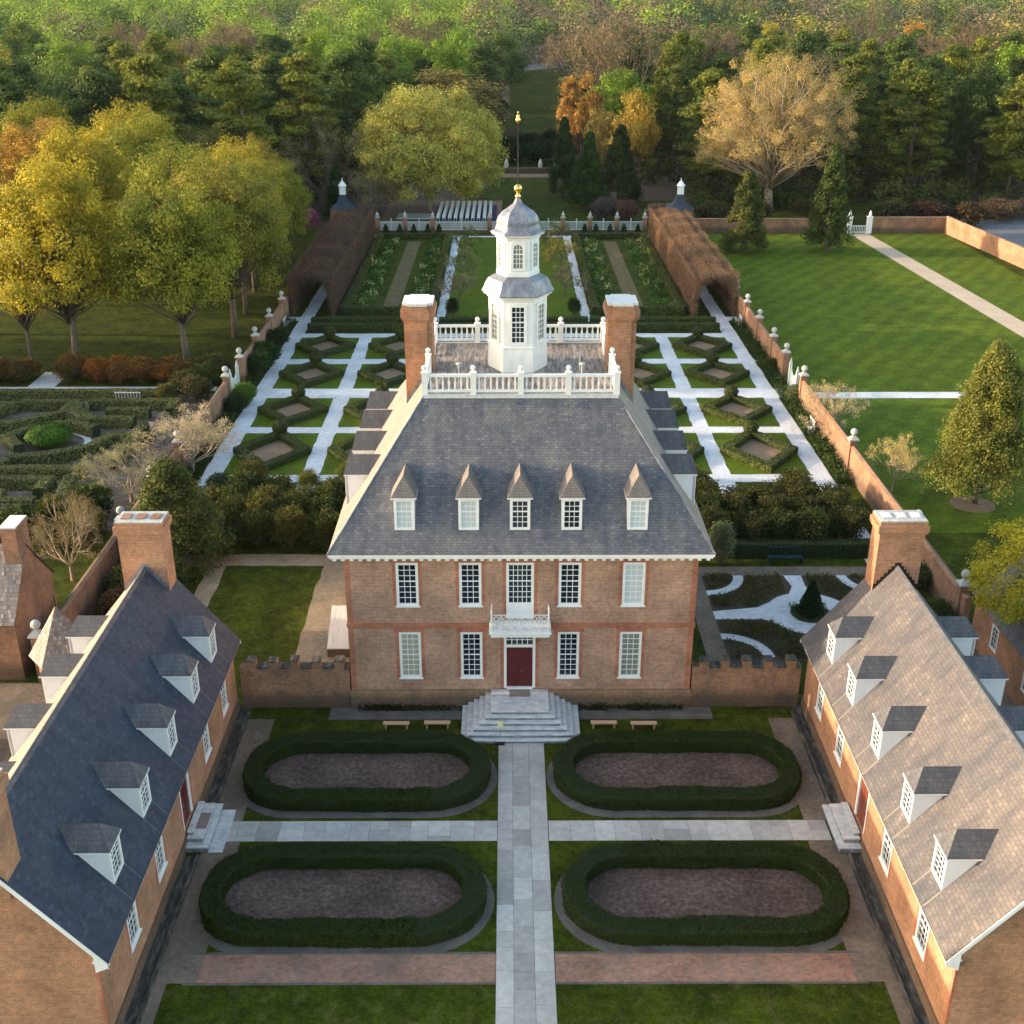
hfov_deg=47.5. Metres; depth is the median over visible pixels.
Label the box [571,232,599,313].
hedge
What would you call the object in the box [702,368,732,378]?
soil bed
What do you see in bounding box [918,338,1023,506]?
holly tree
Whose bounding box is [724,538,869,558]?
hedge
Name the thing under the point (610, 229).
topiary
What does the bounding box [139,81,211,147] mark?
pine tree
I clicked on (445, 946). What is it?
grit border
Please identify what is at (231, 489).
shrub
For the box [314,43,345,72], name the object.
deciduous tree
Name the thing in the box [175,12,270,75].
bare tree
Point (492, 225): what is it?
white fence
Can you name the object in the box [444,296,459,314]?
shrub
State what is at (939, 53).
pine tree
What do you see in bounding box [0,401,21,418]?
hedge
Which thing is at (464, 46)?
deciduous tree
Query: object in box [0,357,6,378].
shrub
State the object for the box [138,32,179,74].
pine tree
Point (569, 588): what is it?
window
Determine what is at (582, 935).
grit border
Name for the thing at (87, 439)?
white walk
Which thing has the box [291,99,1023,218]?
understory
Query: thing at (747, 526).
shrub
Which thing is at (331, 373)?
hedge
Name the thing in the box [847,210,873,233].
lawn gate
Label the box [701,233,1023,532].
mown lawn
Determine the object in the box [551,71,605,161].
maple tree
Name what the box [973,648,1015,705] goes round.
yard ground
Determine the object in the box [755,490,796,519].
shrub
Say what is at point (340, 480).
shrub
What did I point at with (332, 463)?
parterre grass
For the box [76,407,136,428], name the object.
hedge
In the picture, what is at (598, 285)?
flower drift
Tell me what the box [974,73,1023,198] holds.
pine tree
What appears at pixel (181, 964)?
side walk
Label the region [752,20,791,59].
deciduous tree
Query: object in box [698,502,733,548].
shrub
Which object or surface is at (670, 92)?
pine tree
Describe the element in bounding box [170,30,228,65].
bare tree
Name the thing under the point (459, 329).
hedge
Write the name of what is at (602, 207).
bush
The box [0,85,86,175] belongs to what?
maple tree
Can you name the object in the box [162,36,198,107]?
deciduous tree
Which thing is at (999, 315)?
sandy path
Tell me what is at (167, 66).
pine tree
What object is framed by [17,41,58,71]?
deciduous tree
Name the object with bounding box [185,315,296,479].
border planting
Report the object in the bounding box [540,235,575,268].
tree
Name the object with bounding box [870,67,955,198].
pine tree
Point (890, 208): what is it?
bush
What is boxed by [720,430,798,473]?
hedge
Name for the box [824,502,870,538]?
shrub
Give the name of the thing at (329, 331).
topiary
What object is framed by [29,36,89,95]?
deciduous tree
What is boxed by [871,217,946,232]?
garden wall
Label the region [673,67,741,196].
pine tree
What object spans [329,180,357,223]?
garden pavilion
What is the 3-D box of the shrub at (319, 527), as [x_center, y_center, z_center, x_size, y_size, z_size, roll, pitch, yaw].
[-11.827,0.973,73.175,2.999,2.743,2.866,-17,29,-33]
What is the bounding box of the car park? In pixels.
[949,216,1023,246]
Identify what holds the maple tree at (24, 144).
on the ground at (261, 612)
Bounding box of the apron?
[328,707,712,719]
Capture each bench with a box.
[114,392,139,395]
[383,721,408,728]
[424,720,449,728]
[591,720,616,728]
[630,721,656,728]
[767,546,802,564]
[803,415,814,433]
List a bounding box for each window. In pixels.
[127,901,141,952]
[155,835,167,883]
[202,723,211,763]
[220,681,228,717]
[395,563,419,607]
[399,632,422,678]
[458,563,482,606]
[460,632,483,678]
[556,632,579,678]
[557,563,581,606]
[617,632,641,678]
[620,562,645,606]
[814,682,823,721]
[833,725,843,767]
[878,829,892,877]
[912,907,929,961]
[989,623,998,653]
[1020,673,1023,692]
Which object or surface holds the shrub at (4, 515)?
on the ground at (261, 612)
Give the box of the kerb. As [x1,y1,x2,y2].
[182,951,868,985]
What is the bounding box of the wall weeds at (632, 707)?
[579,701,682,710]
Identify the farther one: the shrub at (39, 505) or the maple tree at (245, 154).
the maple tree at (245, 154)
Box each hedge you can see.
[0,388,164,400]
[0,398,82,433]
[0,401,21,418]
[0,418,100,452]
[0,457,88,479]
[0,474,57,499]
[0,487,36,510]
[0,503,23,510]
[5,431,153,464]
[55,473,77,497]
[66,402,96,421]
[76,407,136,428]
[88,397,182,417]
[104,406,151,419]
[107,422,149,469]
[198,840,487,948]
[233,432,311,470]
[242,729,491,812]
[257,396,328,425]
[278,361,343,387]
[295,335,355,357]
[307,322,403,331]
[310,316,437,322]
[327,436,354,462]
[339,232,384,314]
[343,305,401,314]
[343,398,367,419]
[357,361,405,387]
[368,335,404,356]
[384,232,444,239]
[430,232,452,305]
[438,322,488,331]
[439,316,488,322]
[546,322,589,331]
[547,316,588,321]
[552,728,802,811]
[560,838,850,946]
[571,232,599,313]
[578,232,642,239]
[589,316,716,323]
[591,322,719,331]
[596,305,684,314]
[634,361,671,387]
[635,336,659,354]
[639,232,686,313]
[670,401,686,416]
[671,334,732,357]
[684,361,749,387]
[685,439,704,458]
[701,395,772,425]
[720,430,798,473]
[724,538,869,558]
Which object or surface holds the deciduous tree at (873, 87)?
on the ground at (261, 612)
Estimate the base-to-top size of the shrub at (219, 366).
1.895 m
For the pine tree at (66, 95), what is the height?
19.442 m
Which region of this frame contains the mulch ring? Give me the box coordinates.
[949,496,995,512]
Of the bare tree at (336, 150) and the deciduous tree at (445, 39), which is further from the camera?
the deciduous tree at (445, 39)
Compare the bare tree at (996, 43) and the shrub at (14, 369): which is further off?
the bare tree at (996, 43)
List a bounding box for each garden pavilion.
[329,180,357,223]
[665,178,693,226]
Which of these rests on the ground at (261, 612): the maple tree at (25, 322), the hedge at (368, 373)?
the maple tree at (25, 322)
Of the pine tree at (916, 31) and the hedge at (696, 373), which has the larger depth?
the pine tree at (916, 31)
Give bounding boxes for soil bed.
[251,440,292,461]
[274,403,310,415]
[295,368,325,378]
[311,341,339,349]
[375,368,405,378]
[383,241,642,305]
[386,341,404,349]
[634,368,654,378]
[689,341,715,349]
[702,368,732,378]
[719,402,754,415]
[739,439,780,460]
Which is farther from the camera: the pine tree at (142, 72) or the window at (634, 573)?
the pine tree at (142, 72)
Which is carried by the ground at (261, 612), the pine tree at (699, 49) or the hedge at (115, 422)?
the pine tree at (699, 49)
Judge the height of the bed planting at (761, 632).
0.539 m
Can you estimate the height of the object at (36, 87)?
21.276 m
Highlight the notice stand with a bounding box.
[495,721,504,744]
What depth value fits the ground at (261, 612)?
62.54 m
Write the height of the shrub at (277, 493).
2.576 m
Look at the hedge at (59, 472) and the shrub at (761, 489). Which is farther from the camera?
the hedge at (59, 472)
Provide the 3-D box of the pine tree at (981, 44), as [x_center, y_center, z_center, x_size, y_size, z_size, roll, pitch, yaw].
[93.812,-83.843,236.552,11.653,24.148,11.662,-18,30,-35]
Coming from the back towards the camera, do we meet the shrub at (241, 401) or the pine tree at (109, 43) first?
the pine tree at (109, 43)
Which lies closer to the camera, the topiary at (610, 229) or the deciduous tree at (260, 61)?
the topiary at (610, 229)
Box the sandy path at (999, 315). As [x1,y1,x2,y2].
[851,233,1023,337]
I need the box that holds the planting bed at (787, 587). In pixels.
[701,576,864,661]
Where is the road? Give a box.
[497,62,565,75]
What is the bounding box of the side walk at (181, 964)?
[140,718,912,1023]
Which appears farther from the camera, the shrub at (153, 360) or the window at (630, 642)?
the shrub at (153, 360)
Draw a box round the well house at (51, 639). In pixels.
[29,594,72,700]
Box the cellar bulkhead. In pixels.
[327,606,349,656]
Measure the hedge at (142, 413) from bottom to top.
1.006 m
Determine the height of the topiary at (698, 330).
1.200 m
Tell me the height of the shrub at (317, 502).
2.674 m
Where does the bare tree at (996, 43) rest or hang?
on the ground at (261, 612)
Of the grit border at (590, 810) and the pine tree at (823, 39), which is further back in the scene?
the pine tree at (823, 39)
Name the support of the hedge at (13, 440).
on the maze ground at (80, 440)
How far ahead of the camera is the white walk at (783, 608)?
66.35 m
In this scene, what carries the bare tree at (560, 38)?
on the ground at (261, 612)
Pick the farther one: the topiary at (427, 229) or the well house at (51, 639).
the topiary at (427, 229)
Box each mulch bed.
[225,868,462,919]
[265,752,468,788]
[575,752,778,788]
[587,867,823,918]
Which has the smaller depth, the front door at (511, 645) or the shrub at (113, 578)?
the front door at (511, 645)
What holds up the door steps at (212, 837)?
on the side walk at (181, 964)
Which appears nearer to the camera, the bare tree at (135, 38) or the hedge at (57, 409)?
the hedge at (57, 409)
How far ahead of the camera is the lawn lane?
140.92 m
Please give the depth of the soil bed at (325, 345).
115.22 m
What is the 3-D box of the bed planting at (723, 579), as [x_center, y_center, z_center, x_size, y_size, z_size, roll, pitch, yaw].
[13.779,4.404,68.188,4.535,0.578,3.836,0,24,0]
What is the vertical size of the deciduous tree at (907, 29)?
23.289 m
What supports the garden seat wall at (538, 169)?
on the ground at (261, 612)
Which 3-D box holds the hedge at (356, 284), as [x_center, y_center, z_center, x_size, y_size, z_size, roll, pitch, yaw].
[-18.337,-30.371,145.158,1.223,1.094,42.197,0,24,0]
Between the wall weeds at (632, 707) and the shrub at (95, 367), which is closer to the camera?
the wall weeds at (632, 707)
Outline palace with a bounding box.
[326,111,715,707]
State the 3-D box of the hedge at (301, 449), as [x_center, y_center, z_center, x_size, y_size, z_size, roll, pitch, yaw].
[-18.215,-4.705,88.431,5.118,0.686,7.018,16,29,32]
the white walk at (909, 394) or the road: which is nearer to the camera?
the white walk at (909, 394)
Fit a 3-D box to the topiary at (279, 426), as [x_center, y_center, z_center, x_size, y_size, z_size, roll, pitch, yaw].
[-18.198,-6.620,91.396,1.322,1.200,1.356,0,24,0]
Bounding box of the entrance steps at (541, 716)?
[461,689,579,743]
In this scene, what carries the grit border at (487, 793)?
on the ground at (261, 612)
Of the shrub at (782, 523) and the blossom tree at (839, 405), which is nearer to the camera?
the shrub at (782, 523)
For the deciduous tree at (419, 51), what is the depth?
298.90 m
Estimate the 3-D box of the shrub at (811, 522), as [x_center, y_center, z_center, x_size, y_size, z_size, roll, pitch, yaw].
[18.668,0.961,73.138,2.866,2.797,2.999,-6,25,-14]
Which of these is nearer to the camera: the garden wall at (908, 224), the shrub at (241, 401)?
the shrub at (241, 401)
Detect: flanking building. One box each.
[0,511,240,1023]
[800,510,1023,1023]
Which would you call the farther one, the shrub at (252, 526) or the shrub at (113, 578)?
the shrub at (252, 526)
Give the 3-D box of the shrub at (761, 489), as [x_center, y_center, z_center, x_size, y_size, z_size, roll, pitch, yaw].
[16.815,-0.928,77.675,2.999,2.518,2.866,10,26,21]
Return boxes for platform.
[396,213,431,220]
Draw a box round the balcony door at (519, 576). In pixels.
[506,563,533,618]
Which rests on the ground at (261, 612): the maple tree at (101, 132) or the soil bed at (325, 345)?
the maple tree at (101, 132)
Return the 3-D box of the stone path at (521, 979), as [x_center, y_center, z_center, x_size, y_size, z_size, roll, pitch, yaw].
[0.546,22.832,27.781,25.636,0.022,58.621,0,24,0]
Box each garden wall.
[27,366,231,681]
[234,291,292,382]
[680,232,790,380]
[690,218,846,232]
[798,365,972,618]
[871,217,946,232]
[944,216,1023,268]
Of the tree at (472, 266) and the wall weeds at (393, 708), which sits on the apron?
the wall weeds at (393, 708)
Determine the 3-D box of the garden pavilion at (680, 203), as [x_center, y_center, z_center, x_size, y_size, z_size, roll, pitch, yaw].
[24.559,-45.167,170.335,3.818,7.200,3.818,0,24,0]
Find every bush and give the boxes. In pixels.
[302,207,319,229]
[486,143,507,164]
[499,134,516,147]
[504,142,530,162]
[514,132,542,144]
[526,139,554,163]
[540,128,558,141]
[549,136,582,157]
[588,197,616,220]
[610,199,640,220]
[640,202,667,221]
[693,200,732,217]
[730,200,773,217]
[791,197,817,217]
[864,200,908,216]
[906,199,950,216]
[949,201,994,225]
[981,196,1022,220]
[1016,194,1023,210]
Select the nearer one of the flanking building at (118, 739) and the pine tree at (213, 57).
the flanking building at (118, 739)
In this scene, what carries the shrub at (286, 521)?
on the ground at (261, 612)
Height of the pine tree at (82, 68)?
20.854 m
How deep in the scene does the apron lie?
56.67 m
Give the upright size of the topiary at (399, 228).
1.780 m
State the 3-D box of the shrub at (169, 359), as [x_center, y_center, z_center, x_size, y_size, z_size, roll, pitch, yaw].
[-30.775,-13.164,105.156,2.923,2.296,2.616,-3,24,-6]
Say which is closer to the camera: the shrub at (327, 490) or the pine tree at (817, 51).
the shrub at (327, 490)
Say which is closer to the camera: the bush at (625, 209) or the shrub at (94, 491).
the shrub at (94, 491)
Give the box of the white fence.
[374,211,647,232]
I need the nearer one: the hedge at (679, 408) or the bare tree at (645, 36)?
the hedge at (679, 408)
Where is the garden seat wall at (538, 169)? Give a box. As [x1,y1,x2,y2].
[502,158,554,172]
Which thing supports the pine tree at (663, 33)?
on the ground at (261, 612)
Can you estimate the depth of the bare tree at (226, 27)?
296.79 m
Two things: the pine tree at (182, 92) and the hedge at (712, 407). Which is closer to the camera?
the hedge at (712, 407)
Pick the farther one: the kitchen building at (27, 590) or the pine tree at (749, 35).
the pine tree at (749, 35)
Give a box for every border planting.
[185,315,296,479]
[730,312,853,484]
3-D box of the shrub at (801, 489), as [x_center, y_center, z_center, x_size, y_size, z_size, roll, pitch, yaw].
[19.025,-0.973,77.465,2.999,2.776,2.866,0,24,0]
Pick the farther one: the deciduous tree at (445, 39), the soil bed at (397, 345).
the deciduous tree at (445, 39)
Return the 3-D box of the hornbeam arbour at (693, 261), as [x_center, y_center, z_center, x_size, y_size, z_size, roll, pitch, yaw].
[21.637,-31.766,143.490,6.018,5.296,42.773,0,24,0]
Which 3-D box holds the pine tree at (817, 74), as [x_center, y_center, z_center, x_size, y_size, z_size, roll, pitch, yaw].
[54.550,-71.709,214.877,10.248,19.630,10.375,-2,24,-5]
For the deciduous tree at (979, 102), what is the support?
on the ground at (261, 612)
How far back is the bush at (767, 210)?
174.23 m
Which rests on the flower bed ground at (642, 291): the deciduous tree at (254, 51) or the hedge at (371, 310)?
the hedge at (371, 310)
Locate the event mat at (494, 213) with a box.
[434,205,496,220]
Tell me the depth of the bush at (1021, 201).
177.94 m
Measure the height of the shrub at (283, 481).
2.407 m
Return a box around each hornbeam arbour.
[285,206,375,316]
[647,207,741,315]
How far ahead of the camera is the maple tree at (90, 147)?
132.14 m
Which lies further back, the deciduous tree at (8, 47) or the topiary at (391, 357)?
the deciduous tree at (8, 47)
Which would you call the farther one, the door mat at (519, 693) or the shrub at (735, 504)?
the shrub at (735, 504)
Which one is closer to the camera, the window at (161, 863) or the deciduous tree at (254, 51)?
the window at (161, 863)
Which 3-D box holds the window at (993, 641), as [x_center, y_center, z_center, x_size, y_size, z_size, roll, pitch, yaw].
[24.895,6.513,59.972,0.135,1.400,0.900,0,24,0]
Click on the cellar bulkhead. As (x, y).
(338, 642)
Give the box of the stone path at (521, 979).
[226,743,831,1023]
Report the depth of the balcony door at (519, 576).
54.65 m
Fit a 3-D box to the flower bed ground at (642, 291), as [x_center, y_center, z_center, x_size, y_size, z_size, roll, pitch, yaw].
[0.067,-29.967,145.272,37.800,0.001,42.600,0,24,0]
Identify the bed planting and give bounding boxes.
[704,571,786,606]
[720,617,807,658]
[805,571,865,599]
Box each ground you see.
[0,12,1023,1023]
[0,394,212,530]
[0,683,45,760]
[338,238,687,315]
[380,174,561,227]
[789,600,829,621]
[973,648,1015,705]
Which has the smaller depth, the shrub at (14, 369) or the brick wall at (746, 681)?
the brick wall at (746, 681)
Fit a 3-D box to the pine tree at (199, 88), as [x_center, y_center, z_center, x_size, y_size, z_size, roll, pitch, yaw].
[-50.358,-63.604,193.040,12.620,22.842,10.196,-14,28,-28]
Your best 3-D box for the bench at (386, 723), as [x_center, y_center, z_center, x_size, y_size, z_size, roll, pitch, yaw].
[-5.517,10.183,55.576,1.240,0.310,0.260,0,24,0]
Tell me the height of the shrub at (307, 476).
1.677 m
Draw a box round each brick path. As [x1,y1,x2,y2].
[176,554,349,661]
[197,953,856,982]
[695,566,866,661]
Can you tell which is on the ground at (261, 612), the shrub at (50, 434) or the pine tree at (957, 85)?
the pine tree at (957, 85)
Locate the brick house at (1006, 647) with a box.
[972,561,1023,705]
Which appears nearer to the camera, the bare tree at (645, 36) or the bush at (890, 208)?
the bush at (890, 208)
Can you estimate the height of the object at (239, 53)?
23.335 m
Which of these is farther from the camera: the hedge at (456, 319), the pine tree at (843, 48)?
the pine tree at (843, 48)
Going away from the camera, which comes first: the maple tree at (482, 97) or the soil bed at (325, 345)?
the soil bed at (325, 345)
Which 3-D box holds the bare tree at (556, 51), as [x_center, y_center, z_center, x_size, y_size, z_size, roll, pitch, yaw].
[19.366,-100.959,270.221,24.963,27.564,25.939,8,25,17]
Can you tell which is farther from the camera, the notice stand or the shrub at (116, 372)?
the shrub at (116, 372)
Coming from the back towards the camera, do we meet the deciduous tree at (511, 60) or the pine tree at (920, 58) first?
the deciduous tree at (511, 60)
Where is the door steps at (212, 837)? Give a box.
[186,801,235,852]
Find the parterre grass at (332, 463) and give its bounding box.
[223,337,809,474]
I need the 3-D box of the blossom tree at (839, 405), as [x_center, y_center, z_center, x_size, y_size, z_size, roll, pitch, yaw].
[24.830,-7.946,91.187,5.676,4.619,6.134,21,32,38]
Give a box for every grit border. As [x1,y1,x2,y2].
[208,874,494,954]
[247,758,497,817]
[546,761,797,817]
[554,875,842,953]
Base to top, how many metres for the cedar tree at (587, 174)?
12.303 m
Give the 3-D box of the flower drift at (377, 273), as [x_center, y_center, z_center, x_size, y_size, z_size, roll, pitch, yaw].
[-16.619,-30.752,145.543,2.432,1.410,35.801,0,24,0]
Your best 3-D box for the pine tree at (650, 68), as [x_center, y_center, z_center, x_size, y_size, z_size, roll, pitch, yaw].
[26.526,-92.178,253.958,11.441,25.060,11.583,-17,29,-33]
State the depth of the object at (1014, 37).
268.61 m
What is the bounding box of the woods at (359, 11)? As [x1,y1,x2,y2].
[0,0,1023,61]
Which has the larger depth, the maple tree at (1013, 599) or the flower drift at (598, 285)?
the flower drift at (598, 285)
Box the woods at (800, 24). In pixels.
[663,0,1023,53]
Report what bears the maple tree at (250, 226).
on the ground at (261, 612)
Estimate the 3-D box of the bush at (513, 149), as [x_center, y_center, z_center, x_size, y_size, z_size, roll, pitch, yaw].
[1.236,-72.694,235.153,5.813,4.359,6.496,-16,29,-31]
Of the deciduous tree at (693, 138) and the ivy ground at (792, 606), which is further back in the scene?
the deciduous tree at (693, 138)
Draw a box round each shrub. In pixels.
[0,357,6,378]
[0,358,31,383]
[0,505,34,543]
[14,357,42,378]
[24,421,73,448]
[31,489,78,534]
[49,359,81,382]
[57,504,111,543]
[58,351,85,376]
[67,480,114,514]
[79,356,109,383]
[94,586,124,614]
[99,563,124,592]
[104,360,130,384]
[106,354,129,364]
[124,355,154,382]
[130,355,156,374]
[149,362,173,381]
[153,382,179,397]
[155,354,182,365]
[167,368,195,390]
[170,359,194,373]
[177,372,213,400]
[181,356,202,364]
[188,361,220,381]
[196,511,241,551]
[197,482,221,509]
[200,351,230,370]
[208,362,227,382]
[212,491,247,530]
[213,479,251,506]
[223,392,249,414]
[226,467,264,491]
[231,381,257,401]
[233,504,274,546]
[236,458,270,482]
[237,487,278,518]
[246,349,273,373]
[246,481,284,505]
[252,339,282,366]
[256,471,295,493]
[266,326,290,344]
[266,501,309,547]
[274,489,312,520]
[280,484,313,512]
[295,467,322,489]
[300,504,339,548]
[304,492,342,532]
[308,483,344,506]
[319,474,345,499]
[334,458,347,476]
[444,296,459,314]
[567,297,582,314]
[695,477,723,506]
[695,489,723,514]
[696,467,716,485]
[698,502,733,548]
[708,517,737,563]
[717,492,757,521]
[721,481,757,510]
[730,507,774,540]
[749,480,780,510]
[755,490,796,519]
[757,504,799,539]
[761,356,777,368]
[771,464,815,494]
[778,476,817,501]
[785,492,826,515]
[789,504,833,540]
[810,480,853,504]
[814,489,857,519]
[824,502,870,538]
[917,560,932,589]
[926,597,958,615]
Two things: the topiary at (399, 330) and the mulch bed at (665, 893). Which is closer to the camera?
the mulch bed at (665, 893)
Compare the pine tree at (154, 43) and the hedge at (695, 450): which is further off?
the pine tree at (154, 43)
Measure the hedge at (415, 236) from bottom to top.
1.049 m
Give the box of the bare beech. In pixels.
[693,44,868,210]
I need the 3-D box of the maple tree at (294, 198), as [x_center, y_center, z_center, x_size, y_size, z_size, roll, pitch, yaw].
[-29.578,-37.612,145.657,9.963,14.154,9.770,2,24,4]
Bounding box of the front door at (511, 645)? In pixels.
[504,638,535,688]
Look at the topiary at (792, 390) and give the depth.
98.74 m
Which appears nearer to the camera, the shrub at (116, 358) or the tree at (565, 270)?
the shrub at (116, 358)
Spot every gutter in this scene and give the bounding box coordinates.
[123,707,249,1023]
[791,706,929,1023]
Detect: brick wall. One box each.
[240,655,351,707]
[690,654,801,706]
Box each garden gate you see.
[229,361,239,391]
[787,357,799,385]
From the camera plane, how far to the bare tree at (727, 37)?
320.28 m
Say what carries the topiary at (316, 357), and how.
on the hedge at (331, 373)
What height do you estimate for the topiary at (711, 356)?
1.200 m
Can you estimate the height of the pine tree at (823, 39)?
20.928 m
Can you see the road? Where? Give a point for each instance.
(535, 66)
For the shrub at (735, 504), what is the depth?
75.06 m
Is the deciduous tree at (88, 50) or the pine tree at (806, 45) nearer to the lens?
the pine tree at (806, 45)
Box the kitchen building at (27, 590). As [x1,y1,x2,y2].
[0,515,57,679]
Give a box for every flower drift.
[351,236,399,305]
[356,238,399,303]
[411,235,443,293]
[415,244,440,293]
[580,237,614,305]
[582,237,612,291]
[624,238,675,305]
[628,237,675,305]
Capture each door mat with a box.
[195,813,211,828]
[509,690,529,696]
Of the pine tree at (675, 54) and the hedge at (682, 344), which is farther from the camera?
the pine tree at (675, 54)
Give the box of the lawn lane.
[447,237,579,316]
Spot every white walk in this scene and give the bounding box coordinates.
[0,372,217,390]
[10,433,90,452]
[180,236,870,562]
[706,575,742,594]
[713,575,806,624]
[721,634,774,656]
[770,594,839,632]
[816,392,1023,397]
[836,575,857,587]
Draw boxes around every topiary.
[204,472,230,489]
[272,420,287,432]
[291,385,305,396]
[309,352,322,362]
[323,326,335,335]
[375,385,388,390]
[382,224,389,232]
[386,352,398,362]
[394,326,403,335]
[396,224,403,232]
[410,224,417,232]
[424,224,431,232]
[435,223,442,232]
[580,223,588,232]
[592,224,599,232]
[606,224,613,232]
[620,224,627,232]
[634,224,641,231]
[635,352,642,361]
[640,385,654,390]
[692,326,704,335]
[706,351,719,362]
[724,385,738,396]
[743,420,758,432]
[784,383,798,399]
[795,580,824,619]
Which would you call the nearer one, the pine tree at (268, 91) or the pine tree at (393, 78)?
the pine tree at (268, 91)
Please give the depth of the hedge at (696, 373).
105.60 m
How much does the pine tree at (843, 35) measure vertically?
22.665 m
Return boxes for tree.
[0,19,52,60]
[0,39,20,58]
[0,40,40,73]
[0,60,29,205]
[0,71,26,181]
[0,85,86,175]
[0,113,76,252]
[0,145,139,356]
[0,203,70,359]
[2,110,136,284]
[4,59,49,113]
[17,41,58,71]
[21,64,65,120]
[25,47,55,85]
[27,491,105,580]
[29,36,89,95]
[31,36,70,72]
[40,59,55,77]
[43,48,100,121]
[55,83,104,128]
[65,65,100,108]
[65,70,129,226]
[68,38,93,62]
[72,441,174,505]
[76,68,125,131]
[79,93,164,163]
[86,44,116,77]
[90,36,112,61]
[93,19,153,52]
[95,39,129,76]
[96,19,142,52]
[96,171,250,359]
[98,101,195,200]
[103,40,137,86]
[112,55,153,119]
[112,134,218,246]
[115,53,197,147]
[127,400,254,473]
[127,455,242,585]
[130,38,189,66]
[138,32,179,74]
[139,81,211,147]
[154,23,192,71]
[154,64,179,124]
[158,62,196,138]
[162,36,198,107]
[162,143,293,338]
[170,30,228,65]
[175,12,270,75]
[181,124,233,163]
[182,57,223,140]
[184,44,267,149]
[193,22,258,55]
[194,20,231,53]
[195,59,281,154]
[196,133,290,280]
[205,157,294,314]
[212,149,291,292]
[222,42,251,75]
[229,128,295,182]
[237,39,256,74]
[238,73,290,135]
[248,29,268,74]
[249,34,274,77]
[249,53,313,127]
[254,51,308,172]
[259,54,317,158]
[263,34,293,57]
[265,156,314,264]
[266,50,356,208]
[268,112,375,212]
[284,49,319,93]
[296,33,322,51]
[298,23,342,61]
[307,68,356,156]
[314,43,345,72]
[319,48,385,195]
[319,166,351,220]
[320,161,410,211]
[324,37,389,125]
[334,28,379,51]
[341,36,389,134]
[343,79,514,212]
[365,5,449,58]
[366,46,417,93]
[369,54,406,105]
[375,32,418,90]
[387,66,516,129]
[397,36,438,90]
[411,57,439,91]
[423,39,470,88]
[424,27,470,84]
[437,268,476,304]
[439,24,481,85]
[443,246,482,281]
[446,224,483,257]
[462,46,505,130]
[475,27,533,102]
[539,14,653,100]
[539,219,570,248]
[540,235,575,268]
[542,24,612,106]
[546,116,577,197]
[549,260,588,295]
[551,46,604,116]
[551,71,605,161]
[565,16,693,119]
[566,131,607,209]
[575,42,615,98]
[577,108,621,168]
[580,11,673,46]
[588,61,664,174]
[593,124,644,202]
[596,24,703,106]
[607,40,661,129]
[607,85,662,167]
[623,27,659,113]
[645,38,667,93]
[647,33,665,46]
[648,42,698,160]
[648,63,695,175]
[652,33,747,96]
[654,29,700,145]
[658,31,672,42]
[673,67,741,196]
[679,38,707,141]
[681,51,748,162]
[681,79,756,188]
[690,23,747,52]
[693,33,716,64]
[695,37,725,102]
[719,168,770,253]
[726,64,751,87]
[731,23,763,55]
[731,56,751,70]
[739,39,777,165]
[741,34,790,109]
[748,30,786,61]
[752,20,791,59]
[763,55,828,163]
[784,33,826,73]
[787,31,823,70]
[790,380,873,437]
[795,67,828,175]
[800,142,856,252]
[801,49,877,165]
[802,71,886,166]
[812,30,831,70]
[813,53,887,171]
[814,46,831,81]
[820,43,857,92]
[821,42,867,83]
[824,28,861,69]
[828,70,883,142]
[829,3,899,57]
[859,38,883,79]
[864,431,928,491]
[866,34,920,130]
[866,61,914,162]
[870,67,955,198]
[873,39,901,116]
[873,57,923,161]
[881,56,967,190]
[902,20,940,56]
[906,55,928,104]
[909,28,929,59]
[915,12,1018,62]
[916,31,984,56]
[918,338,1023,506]
[931,42,979,175]
[931,50,949,63]
[944,63,971,145]
[945,23,969,46]
[947,55,1023,180]
[948,21,1018,64]
[955,35,1000,157]
[961,516,1023,634]
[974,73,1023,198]
[980,40,1023,116]
[983,56,1023,174]
[988,48,1017,74]
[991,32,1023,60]
[1000,99,1023,179]
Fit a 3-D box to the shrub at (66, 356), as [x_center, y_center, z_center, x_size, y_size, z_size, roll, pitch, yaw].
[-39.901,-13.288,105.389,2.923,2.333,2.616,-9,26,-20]
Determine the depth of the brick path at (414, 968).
41.98 m
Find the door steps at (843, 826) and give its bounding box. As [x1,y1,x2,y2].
[822,802,861,852]
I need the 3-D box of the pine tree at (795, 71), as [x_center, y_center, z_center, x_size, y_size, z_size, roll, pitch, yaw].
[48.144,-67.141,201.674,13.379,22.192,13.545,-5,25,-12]
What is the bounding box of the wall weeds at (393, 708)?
[358,701,461,710]
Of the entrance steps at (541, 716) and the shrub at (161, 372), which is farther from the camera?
the shrub at (161, 372)
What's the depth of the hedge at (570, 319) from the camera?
121.87 m
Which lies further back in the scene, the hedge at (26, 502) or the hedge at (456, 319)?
the hedge at (456, 319)
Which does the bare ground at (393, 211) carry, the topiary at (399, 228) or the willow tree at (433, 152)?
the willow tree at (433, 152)
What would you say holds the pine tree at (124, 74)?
on the ground at (261, 612)
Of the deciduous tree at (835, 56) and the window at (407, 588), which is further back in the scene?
the deciduous tree at (835, 56)
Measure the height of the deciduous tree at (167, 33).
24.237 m
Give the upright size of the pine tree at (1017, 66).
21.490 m

